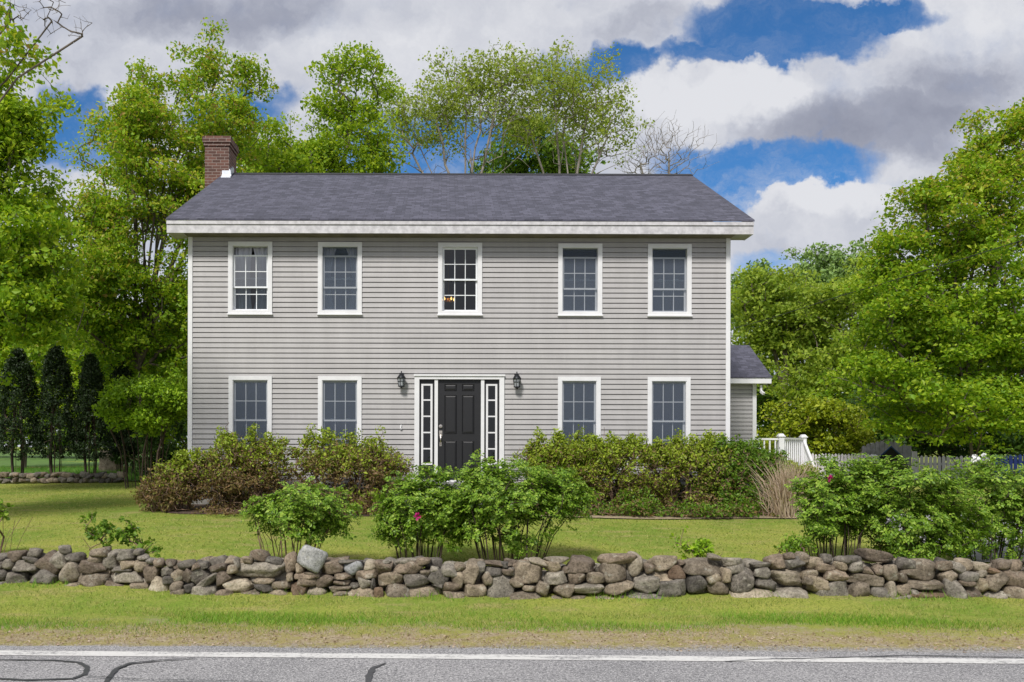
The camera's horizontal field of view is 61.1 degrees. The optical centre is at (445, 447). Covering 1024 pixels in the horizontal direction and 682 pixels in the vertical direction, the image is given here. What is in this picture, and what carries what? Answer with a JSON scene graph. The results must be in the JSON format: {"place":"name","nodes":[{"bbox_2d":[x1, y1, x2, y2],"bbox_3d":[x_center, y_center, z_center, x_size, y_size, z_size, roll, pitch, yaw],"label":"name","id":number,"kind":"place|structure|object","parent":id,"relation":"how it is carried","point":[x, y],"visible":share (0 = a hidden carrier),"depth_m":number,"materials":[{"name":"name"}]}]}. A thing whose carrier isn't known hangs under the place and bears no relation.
{"place":"outdoors","nodes":[
{"label":"outdoors","id":0,"kind":"place"},
{"bbox_2d":[0,451,154,482],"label":"meadow","id":1,"kind":"structure","parent":0,"point":[5,459],"depth_m":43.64,"materials":[{"name":"green plant"}]},
{"bbox_2d":[0,346,47,472],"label":"arborvitae","id":2,"kind":"object","parent":1,"relation":"on","point":[17,364],"visible":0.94,"depth_m":25.29,"materials":[{"name":"green plant"}]},
{"bbox_2d":[0,246,101,467],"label":"tree","id":3,"kind":"object","parent":1,"relation":"on","point":[37,379],"visible":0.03,"depth_m":32.20,"materials":[{"name":"green plant"}]},
{"bbox_2d":[28,343,83,473],"bbox_3d":[-11.557,-1.076,25.820,1.517,4.175,1.479,0,0,0],"label":"arborvitae","id":4,"kind":"object","parent":1,"relation":"on","point":[54,360],"visible":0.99,"depth_m":25.60,"materials":[{"name":"green plant"}]},
{"bbox_2d":[69,352,113,472],"bbox_3d":[-10.645,-0.945,26.018,1.271,3.869,1.300,0,0,0],"label":"arborvitae","id":5,"kind":"object","parent":1,"relation":"on","point":[91,376],"visible":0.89,"depth_m":25.81,"materials":[{"name":"green plant"}]},
{"bbox_2d":[0,354,187,457],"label":"tree","id":6,"kind":"object","parent":1,"relation":"on","point":[67,434],"visible":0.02,"depth_m":50.18,"materials":[{"name":"green plant"}]},
{"bbox_2d":[98,450,122,472],"bbox_3d":[-11.613,0.607,29.980,0.760,1.093,0.660,0,0,0],"label":"boulder","id":7,"kind":"object","parent":1,"relation":"on","point":[108,464],"visible":0.25,"depth_m":29.69,"materials":[{"name":"grey stone"}]},
{"bbox_2d":[53,307,187,456],"bbox_3d":[-10.827,-2.428,31.124,6.854,6.837,4.491,0,0,0],"label":"tree","id":8,"kind":"object","parent":1,"relation":"on","point":[74,369],"visible":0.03,"depth_m":30.40,"materials":[{"name":"green plant"}]},
{"bbox_2d":[103,361,141,471],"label":"arborvitae","id":9,"kind":"object","parent":1,"relation":"on","point":[125,371],"visible":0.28,"depth_m":26.79,"materials":[{"name":"green plant"}]},
{"bbox_2d":[107,418,187,475],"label":"shrub","id":10,"kind":"object","parent":1,"relation":"on","point":[181,431],"visible":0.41,"depth_m":26.74,"materials":[{"name":"green plant"}]},
{"bbox_2d":[0,483,949,570],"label":"lawn grass","id":11,"kind":"structure","parent":0,"point":[202,521],"depth_m":14.45,"materials":[{"name":"green plant"}]},
{"bbox_2d":[0,447,1023,653],"bbox_3d":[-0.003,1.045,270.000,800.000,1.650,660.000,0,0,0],"label":"ground","id":12,"kind":"structure","parent":0,"point":[846,603],"depth_m":9.85,"materials":[{"name":"green plant"}]},
{"bbox_2d":[0,498,32,552],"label":"young plant","id":13,"kind":"object","parent":12,"relation":"on","point":[3,513],"visible":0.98,"depth_m":12.20,"materials":[{"name":"green plant"}]},
{"bbox_2d":[0,0,91,101],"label":"tree","id":14,"kind":"object","parent":12,"relation":"on","point":[15,37],"visible":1,"depth_m":12.95,"materials":[{"name":"green plant"}]},
{"bbox_2d":[0,55,92,386],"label":"tree","id":15,"kind":"object","parent":12,"relation":"on","point":[33,289],"visible":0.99,"depth_m":19.67,"materials":[{"name":"green plant"}]},
{"bbox_2d":[0,471,125,483],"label":"stone wall","id":16,"kind":"structure","parent":12,"relation":"on","point":[86,477],"depth_m":24.29,"materials":[{"name":"grey stone"}]},
{"bbox_2d":[78,511,162,557],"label":"young plant","id":17,"kind":"object","parent":12,"relation":"on","point":[105,528],"visible":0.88,"depth_m":11.16,"materials":[{"name":"green plant"}]},
{"bbox_2d":[91,367,187,488],"bbox_3d":[-7.767,-0.486,22.287,2.655,3.174,2.019,0,0,14],"label":"shrub","id":18,"kind":"object","parent":12,"relation":"on","point":[162,408],"visible":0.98,"depth_m":21.98,"materials":[{"name":"green plant"}]},
{"bbox_2d":[0,16,279,474],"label":"tree","id":19,"kind":"object","parent":12,"relation":"on","point":[138,116],"visible":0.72,"depth_m":26.32,"materials":[{"name":"green plant"}]},
{"bbox_2d":[238,476,363,557],"bbox_3d":[-1.915,1.004,11.445,1.642,1.273,1.269,0,0,0],"label":"rose bush","id":20,"kind":"object","parent":12,"relation":"on","point":[293,509],"visible":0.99,"depth_m":11.34,"materials":[{"name":"green plant"}]},
{"bbox_2d":[232,40,409,172],"bbox_3d":[-4.696,-6.633,30.980,6.822,15.237,4.998,0,0,0],"label":"tree","id":21,"kind":"object","parent":12,"relation":"on","point":[320,154],"visible":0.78,"depth_m":30.36,"materials":[{"name":"green plant"}]},
{"bbox_2d":[364,462,487,558],"bbox_3d":[-0.248,0.918,11.899,1.714,1.456,1.155,0,0,0],"label":"rose bush","id":22,"kind":"object","parent":12,"relation":"on","point":[415,516],"visible":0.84,"depth_m":11.75,"materials":[{"name":"green plant"}]},
{"bbox_2d":[164,504,769,516],"bbox_3d":[0.747,1.239,17.080,13.300,0.115,1.840,0,0,0],"label":"mulch bed","id":23,"kind":"object","parent":12,"relation":"on","point":[189,511],"visible":0.06,"depth_m":16.58,"materials":[{"name":"brown soil"}]},
{"bbox_2d":[130,446,209,512],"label":"shrub","id":24,"kind":"object","parent":23,"relation":"on","point":[170,489],"visible":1,"depth_m":16.57,"materials":[{"name":"green plant"}]},
{"bbox_2d":[183,422,296,508],"bbox_3d":[-4.179,0.379,17.113,2.235,1.842,1.924,0,0,34],"label":"shrub","id":25,"kind":"object","parent":23,"relation":"on","point":[229,483],"visible":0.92,"depth_m":16.88,"materials":[{"name":"green plant"}]},
{"bbox_2d":[191,486,383,515],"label":"shrub","id":26,"kind":"object","parent":23,"relation":"on","point":[231,510],"visible":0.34,"depth_m":16.59,"materials":[{"name":"green plant"}]},
{"bbox_2d":[283,423,413,510],"bbox_3d":[-1.945,0.414,17.127,2.678,1.812,2.096,0,0,0],"label":"shrub","id":27,"kind":"object","parent":23,"relation":"on","point":[353,458],"visible":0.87,"depth_m":16.92,"materials":[{"name":"green plant"}]},
{"bbox_2d":[512,424,600,507],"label":"shrub","id":28,"kind":"object","parent":23,"relation":"on","point":[561,450],"visible":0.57,"depth_m":16.94,"materials":[{"name":"green plant"}]},
{"bbox_2d":[577,428,664,507],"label":"shrub","id":29,"kind":"object","parent":23,"relation":"on","point":[619,453],"visible":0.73,"depth_m":16.93,"materials":[{"name":"green plant"}]},
{"bbox_2d":[545,483,778,517],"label":"shrub","id":30,"kind":"object","parent":23,"relation":"on","point":[649,506],"visible":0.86,"depth_m":16.28,"materials":[{"name":"green plant"}]},
{"bbox_2d":[636,428,736,511],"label":"shrub","id":31,"kind":"object","parent":23,"relation":"on","point":[679,459],"visible":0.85,"depth_m":16.89,"materials":[{"name":"green plant"}]},
{"bbox_2d":[688,433,791,509],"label":"shrub","id":32,"kind":"object","parent":23,"relation":"on","point":[740,463],"visible":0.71,"depth_m":16.76,"materials":[{"name":"green plant"}]},
{"bbox_2d":[166,136,771,509],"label":"house","id":33,"kind":"structure","parent":12,"relation":"on","point":[596,304],"depth_m":17.99,"materials":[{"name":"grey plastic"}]},
{"bbox_2d":[227,241,272,314],"bbox_3d":[-4.066,-3.528,18.080,0.941,1.525,0.284,0,0,0],"label":"window","id":34,"kind":"structure","parent":33,"relation":"in","point":[239,264],"depth_m":18.07,"materials":[{"name":"white plastic"}]},
{"bbox_2d":[228,376,271,463],"bbox_3d":[-4.065,-0.580,18.029,0.924,1.829,0.182,0,0,0],"label":"window","id":35,"kind":"structure","parent":33,"relation":"in","point":[232,419],"depth_m":17.96,"materials":[{"name":"white plastic"}]},
{"bbox_2d":[317,242,361,314],"bbox_3d":[-2.199,-3.520,18.080,0.941,1.519,0.284,0,0,0],"label":"window","id":36,"kind":"structure","parent":33,"relation":"in","point":[325,303],"depth_m":18.03,"materials":[{"name":"white plastic"}]},
{"bbox_2d":[318,376,361,459],"bbox_3d":[-2.203,-0.575,18.029,0.932,1.829,0.182,0,0,0],"label":"window","id":37,"kind":"structure","parent":33,"relation":"in","point":[322,380],"depth_m":17.96,"materials":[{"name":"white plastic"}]},
{"bbox_2d":[397,371,405,387],"bbox_3d":[-0.915,-1.411,17.876,0.190,0.363,0.212,0,0,0],"label":"wall lantern","id":38,"kind":"object","parent":33,"relation":"attached to","point":[401,377],"depth_m":17.81,"materials":[{"name":"black metal"}]},
{"bbox_2d":[444,262,453,302],"bbox_3d":[0.068,-3.707,19.408,0.290,0.905,0.286,0,0,0],"label":"chandelier","id":39,"kind":"object","parent":33,"relation":"hanging from","point":[448,299],"visible":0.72,"depth_m":19.39,"materials":[{"name":"gold"}]},
{"bbox_2d":[438,380,480,479],"bbox_3d":[0.286,-0.376,18.013,0.889,2.093,0.114,0,0,0],"label":"front door","id":40,"kind":"structure","parent":33,"relation":"in","point":[459,401],"depth_m":18.03,"materials":[{"name":"black wood"}]},
{"bbox_2d":[437,243,482,315],"bbox_3d":[0.301,-3.507,18.029,0.941,1.517,0.182,0,0,0],"label":"window","id":41,"kind":"structure","parent":33,"relation":"in","point":[441,246],"depth_m":17.96,"materials":[{"name":"white plastic"}]},
{"bbox_2d":[513,372,520,388],"bbox_3d":[1.476,-1.396,17.876,0.190,0.363,0.212,0,0,0],"label":"wall lantern","id":42,"kind":"object","parent":33,"relation":"attached to","point":[516,379],"depth_m":17.81,"materials":[{"name":"black metal"}]},
{"bbox_2d":[558,377,600,445],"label":"window","id":43,"kind":"structure","parent":33,"relation":"in","point":[561,380],"depth_m":17.96,"materials":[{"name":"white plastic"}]},
{"bbox_2d":[557,243,602,315],"bbox_3d":[2.801,-3.493,18.029,0.941,1.512,0.182,0,0,0],"label":"window","id":44,"kind":"structure","parent":33,"relation":"in","point":[561,246],"depth_m":17.96,"materials":[{"name":"white plastic"}]},
{"bbox_2d":[647,377,690,450],"bbox_3d":[4.647,-0.557,18.029,0.916,1.829,0.182,0,0,0],"label":"window","id":45,"kind":"structure","parent":33,"relation":"in","point":[686,381],"depth_m":17.96,"materials":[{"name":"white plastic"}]},
{"bbox_2d":[647,244,692,316],"bbox_3d":[4.663,-3.485,18.029,0.932,1.512,0.182,0,0,0],"label":"window","id":46,"kind":"structure","parent":33,"relation":"in","point":[687,300],"depth_m":17.96,"materials":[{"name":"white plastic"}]},
{"bbox_2d":[377,37,560,172],"bbox_3d":[0.925,-8.113,36.347,8.100,18.125,6.200,0,0,0],"label":"tree","id":47,"kind":"object","parent":12,"relation":"on","point":[447,107],"visible":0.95,"depth_m":35.83,"materials":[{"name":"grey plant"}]},
{"bbox_2d":[2,578,988,601],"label":"wall foot grass","id":48,"kind":"structure","parent":12,"relation":"on","point":[618,600],"depth_m":10.10,"materials":[{"name":"green plant"}]},
{"bbox_2d":[0,545,1023,599],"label":"stone wall","id":49,"kind":"structure","parent":12,"relation":"on","point":[798,574],"depth_m":10.21,"materials":[{"name":"stone"}]},
{"bbox_2d":[297,545,327,572],"bbox_3d":[-1.581,1.319,10.241,0.372,0.340,0.262,0,0,0],"label":"boulder","id":50,"kind":"object","parent":49,"relation":"on","point":[311,558],"visible":1,"depth_m":10.15,"materials":[{"name":"stone"}]},
{"bbox_2d":[0,621,1023,652],"bbox_3d":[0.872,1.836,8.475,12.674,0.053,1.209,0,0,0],"label":"dry grass","id":51,"kind":"structure","parent":12,"relation":"on","point":[527,645],"depth_m":8.40,"materials":[{"name":"plant"}]},
{"bbox_2d":[0,363,1023,452],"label":"woodland","id":52,"kind":"object","parent":12,"relation":"on","point":[186,435],"depth_m":99.13,"materials":[{"name":"green plant"}]},
{"bbox_2d":[436,448,604,565],"bbox_3d":[0.870,0.833,11.728,2.080,1.651,1.756,0,0,-33],"label":"rose bush","id":53,"kind":"object","parent":12,"relation":"on","point":[489,489],"visible":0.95,"depth_m":11.50,"materials":[{"name":"green plant"}]},
{"bbox_2d":[467,110,606,173],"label":"tree","id":54,"kind":"object","parent":12,"relation":"on","point":[498,165],"visible":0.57,"depth_m":43.23,"materials":[{"name":"green plant"}]},
{"bbox_2d":[481,35,654,173],"bbox_3d":[5.240,-8.236,37.070,7.607,18.362,6.195,0,0,0],"label":"tree","id":55,"kind":"object","parent":12,"relation":"on","point":[574,83],"visible":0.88,"depth_m":36.84,"materials":[{"name":"green plant"}]},
{"bbox_2d":[617,112,718,174],"bbox_3d":[9.869,-7.153,38.958,4.231,16.202,3.321,0,0,-21],"label":"tree","id":56,"kind":"object","parent":12,"relation":"on","point":[640,166],"visible":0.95,"depth_m":38.87,"materials":[{"name":"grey plant"}]},
{"bbox_2d":[669,525,721,558],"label":"young plant","id":57,"kind":"object","parent":12,"relation":"on","point":[701,547],"visible":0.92,"depth_m":10.90,"materials":[{"name":"green plant"}]},
{"bbox_2d":[730,258,799,337],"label":"tree","id":58,"kind":"object","parent":12,"relation":"on","point":[762,264],"visible":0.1,"depth_m":69.91,"materials":[{"name":"green plant"}]},
{"bbox_2d":[723,454,839,518],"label":"ornamental grass","id":59,"kind":"object","parent":12,"relation":"on","point":[781,503],"depth_m":16.17,"materials":[{"name":"plant"}]},
{"bbox_2d":[757,434,825,476],"bbox_3d":[9.381,0.496,24.650,2.435,1.763,2.700,0,0,0],"label":"railing","id":60,"kind":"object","parent":12,"relation":"on","point":[797,448],"depth_m":24.23,"materials":[{"name":"white wood"}]},
{"bbox_2d":[773,536,809,553],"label":"young plant","id":61,"kind":"object","parent":12,"relation":"on","point":[797,545],"visible":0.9,"depth_m":11.13,"materials":[{"name":"green plant"}]},
{"bbox_2d":[763,456,823,487],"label":"shrub","id":62,"kind":"object","parent":12,"relation":"on","point":[806,465],"visible":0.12,"depth_m":17.34,"materials":[{"name":"green plant"}]},
{"bbox_2d":[730,262,860,413],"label":"tree","id":63,"kind":"object","parent":12,"relation":"on","point":[763,293],"visible":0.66,"depth_m":41.19,"materials":[{"name":"green plant"}]},
{"bbox_2d":[742,337,852,446],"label":"tree","id":64,"kind":"object","parent":12,"relation":"on","point":[761,399],"visible":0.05,"depth_m":46.99,"materials":[{"name":"green plant"}]},
{"bbox_2d":[756,394,879,469],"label":"shrub","id":65,"kind":"object","parent":12,"relation":"on","point":[815,417],"visible":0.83,"depth_m":30.44,"materials":[{"name":"green plant"}]},
{"bbox_2d":[778,238,881,337],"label":"tree","id":66,"kind":"object","parent":12,"relation":"on","point":[822,260],"visible":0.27,"depth_m":72.98,"materials":[{"name":"green plant"}]},
{"bbox_2d":[775,453,900,557],"bbox_3d":[5.440,0.855,11.895,1.430,1.579,1.421,0,0,-35],"label":"rose bush","id":67,"kind":"object","parent":12,"relation":"on","point":[826,513],"visible":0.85,"depth_m":11.72,"materials":[{"name":"green plant"}]},
{"bbox_2d":[811,453,878,476],"bbox_3d":[13.371,0.582,29.030,2.409,0.812,0.060,0,0,0],"label":"picket fence","id":68,"kind":"object","parent":12,"relation":"on","point":[845,457],"visible":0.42,"depth_m":29.00,"materials":[{"name":"white wood"}]},
{"bbox_2d":[765,274,941,456],"bbox_3d":[18.965,-3.664,40.103,7.638,9.209,6.236,0,0,31],"label":"tree","id":69,"kind":"object","parent":12,"relation":"on","point":[825,360],"visible":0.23,"depth_m":39.54,"materials":[{"name":"green plant"}]},
{"bbox_2d":[862,441,910,474],"bbox_3d":[15.108,0.367,29.630,1.695,1.229,0.060,0,0,0],"label":"board fence","id":70,"kind":"object","parent":12,"relation":"on","point":[880,448],"visible":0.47,"depth_m":29.60,"materials":[{"name":"grey wood"}]},
{"bbox_2d":[878,446,906,476],"bbox_3d":[13.821,0.482,26.814,0.880,1.088,0.900,0,0,26],"label":"playhouse","id":71,"kind":"object","parent":12,"relation":"on","point":[892,451],"visible":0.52,"depth_m":26.48,"materials":[{"name":"brown wood"}]},
{"bbox_2d":[807,97,1023,465],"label":"tree","id":72,"kind":"object","parent":12,"relation":"on","point":[989,398],"visible":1,"depth_m":23.47,"materials":[{"name":"green plant"}]},
{"bbox_2d":[830,244,1005,390],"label":"tree","id":73,"kind":"object","parent":12,"relation":"on","point":[849,270],"visible":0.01,"depth_m":68.29,"materials":[{"name":"green plant"}]},
{"bbox_2d":[827,359,1023,470],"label":"tree","id":74,"kind":"object","parent":12,"relation":"on","point":[958,451],"visible":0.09,"depth_m":31.96,"materials":[{"name":"green plant"}]},
{"bbox_2d":[852,455,1002,560],"bbox_3d":[6.407,0.887,11.603,1.957,1.586,1.202,0,0,0],"label":"rose bush","id":75,"kind":"object","parent":12,"relation":"on","point":[945,524],"visible":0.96,"depth_m":11.43,"materials":[{"name":"green plant"}]},
{"bbox_2d":[912,451,993,479],"bbox_3d":[16.201,0.567,27.480,2.733,0.896,0.160,0,0,0],"label":"picket fence","id":76,"kind":"object","parent":12,"relation":"on","point":[944,463],"visible":0.48,"depth_m":27.50,"materials":[{"name":"grey wood"}]},
{"bbox_2d":[928,447,1023,561],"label":"rose bush","id":77,"kind":"object","parent":12,"relation":"on","point":[1009,509],"visible":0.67,"depth_m":11.95,"materials":[{"name":"green plant"}]},
{"bbox_2d":[962,450,995,508],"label":"flowering shrub","id":78,"kind":"object","parent":12,"relation":"on","point":[975,457],"visible":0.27,"depth_m":14.34,"materials":[{"name":"white plant"}]},
{"bbox_2d":[995,454,1023,478],"bbox_3d":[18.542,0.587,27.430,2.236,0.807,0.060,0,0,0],"label":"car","id":79,"kind":"object","parent":12,"relation":"on","point":[1011,462],"visible":0.53,"depth_m":27.40,"materials":[{"name":"blue paint"}]},
{"bbox_2d":[0,645,1023,681],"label":"road","id":80,"kind":"structure","parent":0,"point":[238,669],"depth_m":7.21,"materials":[{"name":"grey asphalt"}]},
{"bbox_2d":[0,659,89,679],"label":"tar seal","id":81,"kind":"object","parent":80,"relation":"on","point":[85,670],"visible":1,"depth_m":7.00,"materials":[{"name":"black asphalt"}]},
{"bbox_2d":[104,657,194,681],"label":"tar seal","id":82,"kind":"object","parent":80,"relation":"on","point":[110,675],"visible":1,"depth_m":7.16,"materials":[{"name":"black asphalt"}]},
{"bbox_2d":[85,675,262,681],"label":"tar seal","id":83,"kind":"object","parent":80,"relation":"on","point":[179,679],"visible":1,"depth_m":6.76,"materials":[{"name":"grey asphalt"}]},
{"bbox_2d":[365,663,384,681],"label":"tar seal","id":84,"kind":"object","parent":80,"relation":"on","point":[369,675],"visible":1,"depth_m":6.99,"materials":[{"name":"black asphalt"}]},
{"bbox_2d":[0,650,1023,663],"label":"road marking","id":85,"kind":"object","parent":80,"relation":"on","point":[500,656],"visible":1,"depth_m":7.57,"materials":[{"name":"white paint"}]},
{"bbox_2d":[733,655,999,660],"bbox_3d":[3.763,1.838,7.579,2.769,0.001,0.156,0,0,-3],"label":"tar seal","id":86,"kind":"object","parent":80,"relation":"on","point":[870,656],"visible":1,"depth_m":7.61,"materials":[{"name":"grey asphalt"}]},
{"bbox_2d":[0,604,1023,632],"bbox_3d":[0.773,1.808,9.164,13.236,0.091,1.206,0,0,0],"label":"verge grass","id":87,"kind":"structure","parent":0,"point":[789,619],"depth_m":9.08,"materials":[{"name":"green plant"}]},
{"bbox_2d":[0,0,1023,448],"label":"sky","id":88,"kind":"structure","parent":0,"point":[816,109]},
{"bbox_2d":[524,514,796,518],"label":"path","id":89,"kind":"structure","parent":0,"point":[647,517],"depth_m":16.15,"materials":[{"name":"beige soil"}]},
{"bbox_2d":[885,514,1023,561],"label":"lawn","id":90,"kind":"structure","parent":0,"point":[978,557],"depth_m":12.59,"materials":[{"name":"green plant"}]}
]}

